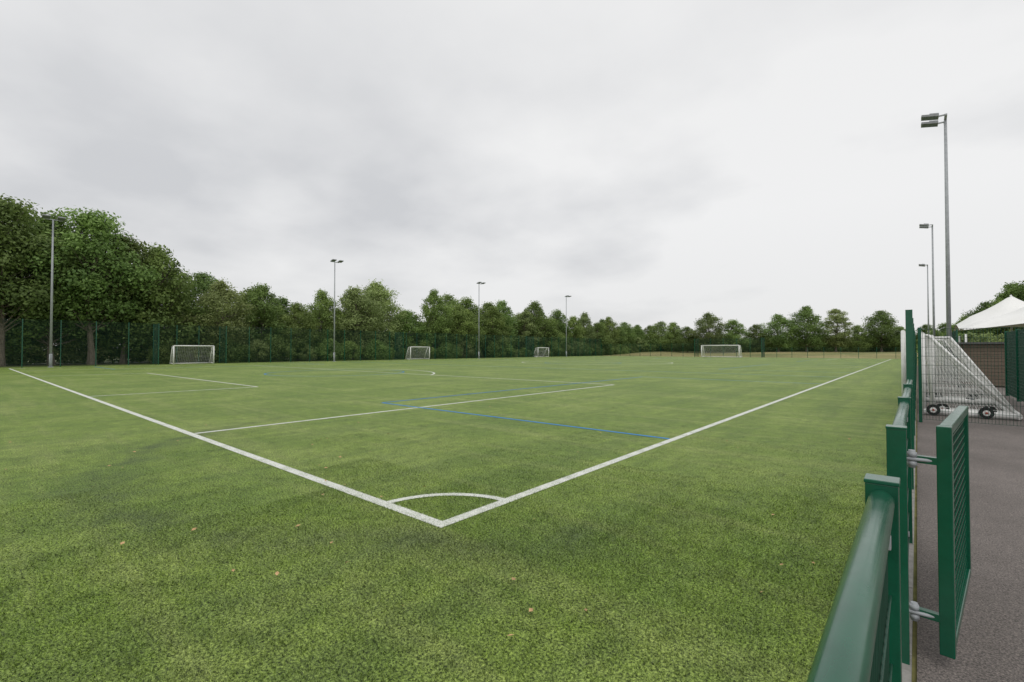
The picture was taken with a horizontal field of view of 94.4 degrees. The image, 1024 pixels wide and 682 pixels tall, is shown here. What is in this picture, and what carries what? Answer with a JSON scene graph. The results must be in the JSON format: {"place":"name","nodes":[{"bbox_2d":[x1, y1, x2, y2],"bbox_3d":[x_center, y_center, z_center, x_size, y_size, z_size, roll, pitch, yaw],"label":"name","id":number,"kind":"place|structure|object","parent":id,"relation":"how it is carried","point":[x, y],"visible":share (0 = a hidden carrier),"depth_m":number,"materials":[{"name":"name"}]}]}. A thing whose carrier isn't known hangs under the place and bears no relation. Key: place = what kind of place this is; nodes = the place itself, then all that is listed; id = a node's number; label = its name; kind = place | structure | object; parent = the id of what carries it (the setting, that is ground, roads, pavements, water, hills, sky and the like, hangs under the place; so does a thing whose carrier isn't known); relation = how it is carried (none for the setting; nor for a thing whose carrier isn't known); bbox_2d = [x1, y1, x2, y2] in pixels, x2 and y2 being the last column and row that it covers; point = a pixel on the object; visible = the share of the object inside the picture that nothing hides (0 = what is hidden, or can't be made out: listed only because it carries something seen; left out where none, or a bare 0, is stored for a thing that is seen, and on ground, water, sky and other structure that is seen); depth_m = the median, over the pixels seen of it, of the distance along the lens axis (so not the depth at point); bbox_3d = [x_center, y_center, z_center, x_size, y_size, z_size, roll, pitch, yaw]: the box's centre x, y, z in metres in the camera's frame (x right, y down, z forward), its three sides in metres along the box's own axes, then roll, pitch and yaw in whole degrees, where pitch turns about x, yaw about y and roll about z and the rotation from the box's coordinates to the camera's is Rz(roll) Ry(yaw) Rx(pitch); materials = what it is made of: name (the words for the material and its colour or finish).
{"place":"outdoors","nodes":[
{"label":"outdoors","id":0,"kind":"place"},
{"bbox_2d":[0,355,593,366],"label":"woodland floor","id":1,"kind":"structure","parent":0,"point":[66,364],"depth_m":54.86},
{"bbox_2d":[0,234,28,296],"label":"broadleaf tree","id":2,"kind":"object","parent":1,"relation":"on","point":[14,244],"visible":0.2,"depth_m":45.81,"materials":[{"name":"green plant"}]},
{"bbox_2d":[5,324,42,363],"bbox_3d":[-54.660,-0.021,48.303,10.022,5.180,10.557,-1,-1,39],"label":"shrub","id":3,"kind":"object","parent":1,"relation":"on","point":[17,343],"visible":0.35,"depth_m":48.58,"materials":[{"name":"green plant"}]},
{"bbox_2d":[5,334,59,364],"bbox_3d":[-52.623,0.688,50.380,5.030,3.780,6.114,0,-1,-2],"label":"shrub","id":4,"kind":"object","parent":1,"relation":"on","point":[12,358],"visible":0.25,"depth_m":49.42,"materials":[{"name":"green plant"}]},
{"bbox_2d":[0,193,83,365],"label":"broadleaf tree","id":5,"kind":"object","parent":1,"relation":"on","point":[22,297],"visible":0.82,"depth_m":45.59,"materials":[{"name":"green plant"}]},
{"bbox_2d":[2,211,86,361],"bbox_3d":[-54.669,-6.119,52.110,15.808,17.535,12.327,0,-1,-13],"label":"broadleaf tree","id":6,"kind":"object","parent":1,"relation":"on","point":[18,271],"visible":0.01,"depth_m":52.14,"materials":[{"name":"green plant"}]},
{"bbox_2d":[23,327,85,363],"bbox_3d":[-50.700,0.410,52.704,7.377,4.438,6.070,-1,-1,28],"label":"shrub","id":7,"kind":"object","parent":1,"relation":"on","point":[39,360],"visible":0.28,"depth_m":51.42,"materials":[{"name":"green plant"}]},
{"bbox_2d":[1,210,119,364],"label":"broadleaf tree","id":8,"kind":"object","parent":1,"relation":"on","point":[44,225],"visible":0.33,"depth_m":49.30,"materials":[{"name":"green plant"}]},
{"bbox_2d":[11,205,163,364],"bbox_3d":[-44.831,-5.877,51.353,12.598,17.001,13.220,0,-1,-15],"label":"broadleaf tree","id":9,"kind":"object","parent":1,"relation":"on","point":[100,232],"visible":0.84,"depth_m":49.91,"materials":[{"name":"green plant"}]},
{"bbox_2d":[56,330,120,363],"bbox_3d":[-48.678,0.583,53.960,6.783,4.128,5.581,0,-1,-13],"label":"shrub","id":10,"kind":"object","parent":1,"relation":"on","point":[101,351],"visible":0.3,"depth_m":53.01,"materials":[{"name":"green plant"}]},
{"bbox_2d":[78,322,147,362],"bbox_3d":[-47.252,0.050,56.423,8.462,5.316,8.655,0,-1,-16],"label":"shrub","id":11,"kind":"object","parent":1,"relation":"on","point":[112,346],"visible":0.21,"depth_m":54.66,"materials":[{"name":"green plant"}]},
{"bbox_2d":[74,233,179,363],"bbox_3d":[-45.119,-4.881,54.676,10.922,15.112,11.460,0,-1,-14],"label":"broadleaf tree","id":12,"kind":"object","parent":1,"relation":"on","point":[135,246],"visible":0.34,"depth_m":53.86,"materials":[{"name":"green plant"}]},
{"bbox_2d":[96,241,214,362],"bbox_3d":[-42.930,-4.540,56.679,13.412,14.519,10.850,0,-1,20],"label":"broadleaf tree","id":13,"kind":"object","parent":1,"relation":"on","point":[170,293],"visible":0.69,"depth_m":55.30,"materials":[{"name":"green plant"}]},
{"bbox_2d":[143,342,191,363],"bbox_3d":[-39.582,1.268,54.546,4.663,2.750,4.427,0,-1,-10],"label":"shrub","id":14,"kind":"object","parent":1,"relation":"on","point":[167,347],"visible":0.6,"depth_m":53.78,"materials":[{"name":"green plant"}]},
{"bbox_2d":[146,261,202,350],"bbox_3d":[-45.857,-4.052,61.528,12.538,13.700,9.778,0,-1,24],"label":"broadleaf tree","id":15,"kind":"object","parent":1,"relation":"on","point":[192,301],"depth_m":61.78,"materials":[{"name":"green plant"}]},
{"bbox_2d":[179,346,203,362],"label":"shrub","id":16,"kind":"object","parent":1,"relation":"on","point":[194,350],"visible":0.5,"depth_m":56.43,"materials":[{"name":"green plant"}]},
{"bbox_2d":[173,271,228,337],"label":"broadleaf tree","id":17,"kind":"object","parent":1,"relation":"on","point":[205,282],"visible":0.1,"depth_m":66.21,"materials":[{"name":"green plant"}]},
{"bbox_2d":[175,277,256,360],"bbox_3d":[-37.105,-2.701,60.174,8.123,10.919,10.279,0,-1,-6],"label":"broadleaf tree","id":18,"kind":"object","parent":1,"relation":"on","point":[222,297],"visible":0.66,"depth_m":58.93,"materials":[{"name":"green plant"}]},
{"bbox_2d":[195,338,256,362],"bbox_3d":[-35.266,1.091,58.862,5.852,3.276,6.165,0,-1,-5],"label":"shrub","id":19,"kind":"object","parent":1,"relation":"on","point":[233,349],"visible":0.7,"depth_m":57.95,"materials":[{"name":"green plant"}]},
{"bbox_2d":[210,286,284,333],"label":"broadleaf tree","id":20,"kind":"object","parent":1,"relation":"on","point":[245,298],"visible":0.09,"depth_m":67.91,"materials":[{"name":"green plant"}]},
{"bbox_2d":[245,339,269,361],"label":"shrub","id":21,"kind":"object","parent":1,"relation":"on","point":[258,343],"visible":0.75,"depth_m":61.16,"materials":[{"name":"green plant"}]},
{"bbox_2d":[233,282,288,354],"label":"broadleaf tree","id":22,"kind":"object","parent":1,"relation":"on","point":[266,311],"visible":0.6,"depth_m":65.04,"materials":[{"name":"green plant"}]},
{"bbox_2d":[256,337,297,361],"bbox_3d":[-31.649,1.056,63.796,5.716,3.531,5.426,1,-1,-27],"label":"shrub","id":23,"kind":"object","parent":1,"relation":"on","point":[282,351],"visible":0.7,"depth_m":63.22,"materials":[{"name":"green plant"}]},
{"bbox_2d":[257,295,299,336],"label":"broadleaf tree","id":24,"kind":"object","parent":1,"relation":"on","point":[283,302],"visible":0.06,"depth_m":73.12,"materials":[{"name":"green plant"}]},
{"bbox_2d":[272,301,321,360],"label":"broadleaf tree","id":25,"kind":"object","parent":1,"relation":"on","point":[298,311],"visible":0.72,"depth_m":67.06,"materials":[{"name":"green plant"}]},
{"bbox_2d":[298,344,316,360],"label":"shrub","id":26,"kind":"object","parent":1,"relation":"on","point":[305,356],"visible":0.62,"depth_m":66.86,"materials":[{"name":"green plant"}]},
{"bbox_2d":[295,288,346,358],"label":"broadleaf tree","id":27,"kind":"object","parent":1,"relation":"on","point":[322,305],"visible":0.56,"depth_m":72.70,"materials":[{"name":"green plant"}]},
{"bbox_2d":[311,337,351,359],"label":"shrub","id":28,"kind":"object","parent":1,"relation":"on","point":[322,346],"visible":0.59,"depth_m":68.94,"materials":[{"name":"green plant"}]},
{"bbox_2d":[338,340,362,359],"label":"shrub","id":29,"kind":"object","parent":1,"relation":"on","point":[350,351],"visible":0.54,"depth_m":71.26,"materials":[{"name":"green plant"}]},
{"bbox_2d":[327,285,389,359],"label":"broadleaf tree","id":30,"kind":"object","parent":1,"relation":"on","point":[351,299],"visible":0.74,"depth_m":75.03,"materials":[{"name":"green plant"}]},
{"bbox_2d":[343,278,407,352],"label":"broadleaf tree","id":31,"kind":"object","parent":1,"relation":"on","point":[374,293],"visible":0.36,"depth_m":80.18,"materials":[{"name":"green plant"}]},
{"bbox_2d":[361,339,396,359],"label":"shrub","id":32,"kind":"object","parent":1,"relation":"on","point":[379,356],"visible":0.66,"depth_m":74.10,"materials":[{"name":"green plant"}]},
{"bbox_2d":[386,309,436,352],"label":"broadleaf tree","id":33,"kind":"object","parent":1,"relation":"on","point":[407,327],"visible":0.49,"depth_m":84.34,"materials":[{"name":"green plant"}]},
{"bbox_2d":[405,343,427,358],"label":"shrub","id":34,"kind":"object","parent":1,"relation":"on","point":[419,347],"visible":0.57,"depth_m":80.07,"materials":[{"name":"green plant"}]},
{"bbox_2d":[411,289,456,348],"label":"broadleaf tree","id":35,"kind":"object","parent":1,"relation":"on","point":[434,311],"visible":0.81,"depth_m":87.11,"materials":[{"name":"green plant"}]},
{"bbox_2d":[421,294,473,323],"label":"broadleaf tree","id":36,"kind":"object","parent":1,"relation":"on","point":[447,297],"visible":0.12,"depth_m":101.17,"materials":[{"name":"green plant"}]},
{"bbox_2d":[434,342,461,357],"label":"shrub","id":37,"kind":"object","parent":1,"relation":"on","point":[451,354],"visible":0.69,"depth_m":85.46,"materials":[{"name":"green plant"}]},
{"bbox_2d":[437,304,489,351],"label":"broadleaf tree","id":38,"kind":"object","parent":1,"relation":"on","point":[464,315],"visible":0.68,"depth_m":90.52,"materials":[{"name":"green plant"}]},
{"bbox_2d":[453,340,473,357],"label":"shrub","id":39,"kind":"object","parent":1,"relation":"on","point":[463,352],"visible":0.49,"depth_m":89.17,"materials":[{"name":"green plant"}]},
{"bbox_2d":[449,296,489,352],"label":"broadleaf tree","id":40,"kind":"object","parent":1,"relation":"on","point":[465,302],"visible":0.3,"depth_m":95.78,"materials":[{"name":"green plant"}]},
{"bbox_2d":[482,342,505,357],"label":"shrub","id":41,"kind":"object","parent":1,"relation":"on","point":[496,348],"visible":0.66,"depth_m":95.43,"materials":[{"name":"green plant"}]},
{"bbox_2d":[476,306,515,349],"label":"broadleaf tree","id":42,"kind":"object","parent":1,"relation":"on","point":[491,314],"visible":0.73,"depth_m":97.85,"materials":[{"name":"green plant"}]},
{"bbox_2d":[484,300,523,355],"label":"broadleaf tree","id":43,"kind":"object","parent":1,"relation":"on","point":[502,306],"visible":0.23,"depth_m":104.23,"materials":[{"name":"green plant"}]},
{"bbox_2d":[513,311,540,348],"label":"broadleaf tree","id":44,"kind":"object","parent":1,"relation":"on","point":[525,321],"visible":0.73,"depth_m":107.05,"materials":[{"name":"green plant"}]},
{"bbox_2d":[518,300,556,349],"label":"broadleaf tree","id":45,"kind":"object","parent":1,"relation":"on","point":[533,309],"visible":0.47,"depth_m":110.93,"materials":[{"name":"green plant"}]},
{"bbox_2d":[540,317,568,347],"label":"broadleaf tree","id":46,"kind":"object","parent":1,"relation":"on","point":[559,334],"visible":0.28,"depth_m":114.34,"materials":[{"name":"green plant"}]},
{"bbox_2d":[548,309,575,348],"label":"broadleaf tree","id":47,"kind":"object","parent":1,"relation":"on","point":[557,315],"visible":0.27,"depth_m":120.84,"materials":[{"name":"green plant"}]},
{"bbox_2d":[562,315,587,351],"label":"broadleaf tree","id":48,"kind":"object","parent":1,"relation":"on","point":[576,324],"visible":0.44,"depth_m":122.41,"materials":[{"name":"green plant"}]},
{"bbox_2d":[578,311,597,345],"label":"broadleaf tree","id":49,"kind":"object","parent":1,"relation":"on","point":[585,322],"visible":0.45,"depth_m":127.15,"materials":[{"name":"green plant"}]},
{"bbox_2d":[589,322,614,354],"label":"broadleaf tree","id":50,"kind":"object","parent":1,"relation":"on","point":[598,327],"visible":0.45,"depth_m":129.93,"materials":[{"name":"green plant"}]},
{"bbox_2d":[0,356,901,681],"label":"artificial turf","id":51,"kind":"structure","parent":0,"point":[652,394],"depth_m":5.27,"materials":[{"name":"plastic"}]},
{"bbox_2d":[42,214,65,366],"bbox_3d":[-41.449,-4.437,42.786,1.143,13.611,1.540,-1,-1,40],"label":"floodlight mast","id":52,"kind":"object","parent":51,"relation":"on","point":[48,217],"visible":0.98,"depth_m":42.96,"materials":[{"name":"metal"}]},
{"bbox_2d":[169,345,214,364],"bbox_3d":[-35.468,1.514,52.630,1.515,2.065,3.929,-1,-1,40],"label":"football goal","id":53,"kind":"object","parent":51,"relation":"on","point":[200,346],"visible":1,"depth_m":52.78,"materials":[{"name":"white paint"}]},
{"bbox_2d":[0,318,600,367],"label":"ball stop fence","id":54,"kind":"object","parent":51,"relation":"on","point":[75,356],"visible":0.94,"depth_m":58.59,"materials":[{"name":"green metal"}]},
{"bbox_2d":[330,259,342,360],"bbox_3d":[-23.621,-4.062,63.656,1.143,13.611,1.540,-1,-1,40],"label":"floodlight mast","id":55,"kind":"object","parent":51,"relation":"on","point":[334,260],"visible":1,"depth_m":63.79,"materials":[{"name":"metal"}]},
{"bbox_2d":[0,417,886,681],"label":"artificial turf fibres","id":56,"kind":"object","parent":51,"relation":"on","point":[75,621],"visible":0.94,"depth_m":3.40,"materials":[{"name":"plastic"}]},
{"bbox_2d":[11,356,890,527],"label":"pitch markings","id":57,"kind":"object","parent":51,"relation":"on","point":[354,492],"visible":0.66,"depth_m":7.21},
{"bbox_2d":[93,407,881,635],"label":"fallen leaves","id":58,"kind":"object","parent":51,"relation":"on","point":[530,609],"visible":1,"depth_m":3.83,"materials":[{"name":"brown plant"}]},
{"bbox_2d":[604,343,693,356],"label":"fence","id":59,"kind":"object","parent":51,"relation":"on","point":[652,352],"visible":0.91,"depth_m":111.09,"materials":[{"name":"green metal"}]},
{"bbox_2d":[701,345,741,357],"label":"football goal","id":60,"kind":"object","parent":51,"relation":"on","point":[739,352],"visible":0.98,"depth_m":97.61,"materials":[{"name":"white paint"}]},
{"bbox_2d":[762,347,896,357],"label":"fence","id":61,"kind":"object","parent":51,"relation":"on","point":[801,353],"visible":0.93,"depth_m":90.65,"materials":[{"name":"green metal"}]},
{"bbox_2d":[901,330,905,393],"bbox_3d":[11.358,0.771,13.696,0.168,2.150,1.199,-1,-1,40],"label":"football goal","id":62,"kind":"object","parent":51,"relation":"on","point":[903,356],"visible":0.52,"depth_m":13.27,"materials":[{"name":"white paint"}]},
{"bbox_2d":[55,355,940,681],"bbox_3d":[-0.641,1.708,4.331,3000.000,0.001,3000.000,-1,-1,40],"label":"ground","id":63,"kind":"structure","parent":0,"point":[915,561],"depth_m":3.47,"materials":[{"name":"concrete"}]},
{"bbox_2d":[694,337,764,356],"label":"ball stop fence","id":64,"kind":"object","parent":63,"relation":"on","point":[744,347],"visible":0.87,"depth_m":101.45,"materials":[{"name":"green metal"}]},
{"bbox_2d":[902,381,916,681],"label":"concrete edging","id":65,"kind":"object","parent":63,"relation":"on","point":[906,673],"visible":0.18,"depth_m":3.21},
{"bbox_2d":[806,473,901,681],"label":"spectator rail fence","id":66,"kind":"object","parent":65,"relation":"on","point":[861,640],"visible":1,"depth_m":0.95,"materials":[{"name":"green metal"}]},
{"bbox_2d":[885,379,913,664],"bbox_3d":[3.852,1.088,4.625,0.086,1.221,5.852,-1,-1,40],"label":"spectator rail fence","id":67,"kind":"object","parent":65,"relation":"on","point":[899,437],"visible":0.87,"depth_m":2.41,"materials":[{"name":"green metal"}]},
{"bbox_2d":[907,405,970,659],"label":"pedestrian gate","id":68,"kind":"structure","parent":67,"relation":"attached to","point":[950,460],"depth_m":2.42,"materials":[{"name":"green metal"}]},
{"bbox_2d":[905,310,915,449],"bbox_3d":[7.370,0.687,8.752,0.080,2.220,4.900,-1,-1,40],"label":"fence","id":69,"kind":"object","parent":63,"relation":"on","point":[910,355],"visible":0.59,"depth_m":6.90,"materials":[{"name":"green metal"}]},
{"bbox_2d":[958,332,992,341],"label":"shrub","id":70,"kind":"object","parent":63,"relation":"on","point":[970,335],"visible":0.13,"depth_m":49.28,"materials":[{"name":"green plant"}]},
{"bbox_2d":[961,301,1007,339],"bbox_3d":[61.523,-1.310,61.574,7.204,8.160,5.618,0,-1,0],"label":"broadleaf tree","id":71,"kind":"object","parent":63,"relation":"on","point":[984,305],"visible":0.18,"depth_m":61.21,"materials":[{"name":"green plant"}]},
{"bbox_2d":[984,280,1023,339],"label":"broadleaf tree","id":72,"kind":"object","parent":63,"relation":"on","point":[1005,286],"visible":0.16,"depth_m":60.52,"materials":[{"name":"green plant"}]},
{"bbox_2d":[991,281,1023,331],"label":"broadleaf tree","id":73,"kind":"object","parent":63,"relation":"on","point":[1021,287],"visible":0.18,"depth_m":59.49,"materials":[{"name":"green plant"}]},
{"bbox_2d":[0,0,1023,345],"label":"sky","id":74,"kind":"structure","parent":0,"point":[645,163],"materials":[{"name":"white"}]},
{"bbox_2d":[596,351,925,357],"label":"meadow bank","id":75,"kind":"structure","parent":0,"point":[824,354],"depth_m":112.85,"materials":[{"name":"beige plant"}]},
{"bbox_2d":[598,317,620,347],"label":"broadleaf tree","id":76,"kind":"object","parent":75,"relation":"on","point":[610,325],"visible":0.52,"depth_m":134.97,"materials":[{"name":"green plant"}]},
{"bbox_2d":[614,326,629,350],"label":"broadleaf tree","id":77,"kind":"object","parent":75,"relation":"on","point":[621,334],"visible":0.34,"depth_m":139.03,"materials":[{"name":"green plant"}]},
{"bbox_2d":[618,322,638,347],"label":"broadleaf tree","id":78,"kind":"object","parent":75,"relation":"on","point":[627,329],"visible":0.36,"depth_m":143.99,"materials":[{"name":"green plant"}]},
{"bbox_2d":[642,320,667,349],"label":"broadleaf tree","id":79,"kind":"object","parent":75,"relation":"on","point":[660,329],"visible":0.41,"depth_m":148.77,"materials":[{"name":"green plant"}]},
{"bbox_2d":[656,322,684,351],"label":"broadleaf tree","id":80,"kind":"object","parent":75,"relation":"on","point":[673,327],"visible":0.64,"depth_m":140.47,"materials":[{"name":"green plant"}]},
{"bbox_2d":[671,326,698,351],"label":"broadleaf tree","id":81,"kind":"object","parent":75,"relation":"on","point":[686,341],"visible":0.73,"depth_m":133.25,"materials":[{"name":"green plant"}]},
{"bbox_2d":[684,311,728,352],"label":"broadleaf tree","id":82,"kind":"object","parent":75,"relation":"on","point":[709,320],"visible":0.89,"depth_m":128.20,"materials":[{"name":"green plant"}]},
{"bbox_2d":[708,319,753,351],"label":"broadleaf tree","id":83,"kind":"object","parent":75,"relation":"on","point":[735,330],"visible":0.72,"depth_m":128.68,"materials":[{"name":"green plant"}]},
{"bbox_2d":[741,324,772,351],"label":"broadleaf tree","id":84,"kind":"object","parent":75,"relation":"on","point":[754,329],"visible":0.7,"depth_m":128.98,"materials":[{"name":"green plant"}]},
{"bbox_2d":[630,334,917,351],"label":"distant hedgerow","id":85,"kind":"object","parent":75,"relation":"on","point":[656,347],"visible":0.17,"depth_m":141.09,"materials":[{"name":"green plant"}]},
{"bbox_2d":[757,313,801,351],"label":"broadleaf tree","id":86,"kind":"object","parent":75,"relation":"on","point":[780,339],"visible":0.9,"depth_m":128.49,"materials":[{"name":"green plant"}]},
{"bbox_2d":[789,305,830,349],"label":"broadleaf tree","id":87,"kind":"object","parent":75,"relation":"on","point":[811,338],"visible":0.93,"depth_m":128.44,"materials":[{"name":"green plant"}]},
{"bbox_2d":[819,308,854,351],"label":"broadleaf tree","id":88,"kind":"object","parent":75,"relation":"on","point":[833,339],"visible":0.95,"depth_m":128.64,"materials":[{"name":"green plant"}]},
{"bbox_2d":[843,325,872,351],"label":"broadleaf tree","id":89,"kind":"object","parent":75,"relation":"on","point":[856,344],"visible":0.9,"depth_m":128.81,"materials":[{"name":"green plant"}]},
{"bbox_2d":[860,310,903,351],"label":"broadleaf tree","id":90,"kind":"object","parent":75,"relation":"on","point":[885,325],"visible":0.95,"depth_m":128.27,"materials":[{"name":"green plant"}]},
{"bbox_2d":[887,326,917,351],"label":"broadleaf tree","id":91,"kind":"object","parent":75,"relation":"on","point":[898,348],"visible":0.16,"depth_m":129.29,"materials":[{"name":"green plant"}]},
{"bbox_2d":[917,366,1023,681],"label":"tarmac path","id":92,"kind":"structure","parent":0,"point":[990,645],"depth_m":3.70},
{"bbox_2d":[919,223,935,361],"bbox_3d":[39.880,-4.389,45.457,1.143,13.611,1.540,-1,-1,40],"label":"floodlight mast","id":93,"kind":"object","parent":92,"relation":"on","point":[924,225],"visible":0.61,"depth_m":45.21,"materials":[{"name":"metal"}]},
{"bbox_2d":[921,113,952,378],"bbox_3d":[21.890,-4.768,24.397,1.143,13.611,1.540,-1,-1,40],"label":"floodlight mast","id":94,"kind":"object","parent":92,"relation":"on","point":[934,117],"visible":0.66,"depth_m":24.13,"materials":[{"name":"metal"}]},
{"bbox_2d":[925,341,989,398],"bbox_3d":[15.342,0.896,16.473,1.817,2.000,5.220,-1,-1,40],"label":"wheeled goal","id":95,"kind":"object","parent":92,"relation":"on","point":[971,389],"visible":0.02,"depth_m":17.80,"materials":[{"name":"fabric"}]},
{"bbox_2d":[918,327,1023,425],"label":"fence","id":96,"kind":"object","parent":92,"relation":"on","point":[935,374],"visible":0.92,"depth_m":10.08,"materials":[{"name":"green metal"}]},
{"bbox_2d":[921,332,1022,419],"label":"wheeled goal","id":97,"kind":"object","parent":92,"relation":"on","point":[936,409],"visible":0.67,"depth_m":11.59,"materials":[{"name":"white paint"}]},
{"bbox_2d":[927,335,1018,412],"bbox_3d":[12.438,0.846,12.969,1.583,1.975,4.000,-1,-1,40],"label":"wheeled goal","id":98,"kind":"object","parent":92,"relation":"on","point":[954,347],"visible":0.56,"depth_m":11.94,"materials":[{"name":"white paint"}]},
{"bbox_2d":[956,342,1004,386],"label":"timber store","id":99,"kind":"structure","parent":92,"relation":"on","point":[982,362],"depth_m":20.41,"materials":[{"name":"wood"}]},
{"bbox_2d":[954,295,1023,341],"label":"tensile canopy","id":100,"kind":"object","parent":92,"relation":"on","point":[1008,312],"visible":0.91,"depth_m":39.55,"materials":[{"name":"fabric"}]},
{"bbox_2d":[1004,329,1023,401],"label":"fence","id":101,"kind":"object","parent":92,"relation":"on","point":[1018,370],"visible":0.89,"depth_m":15.26,"materials":[{"name":"green metal"}]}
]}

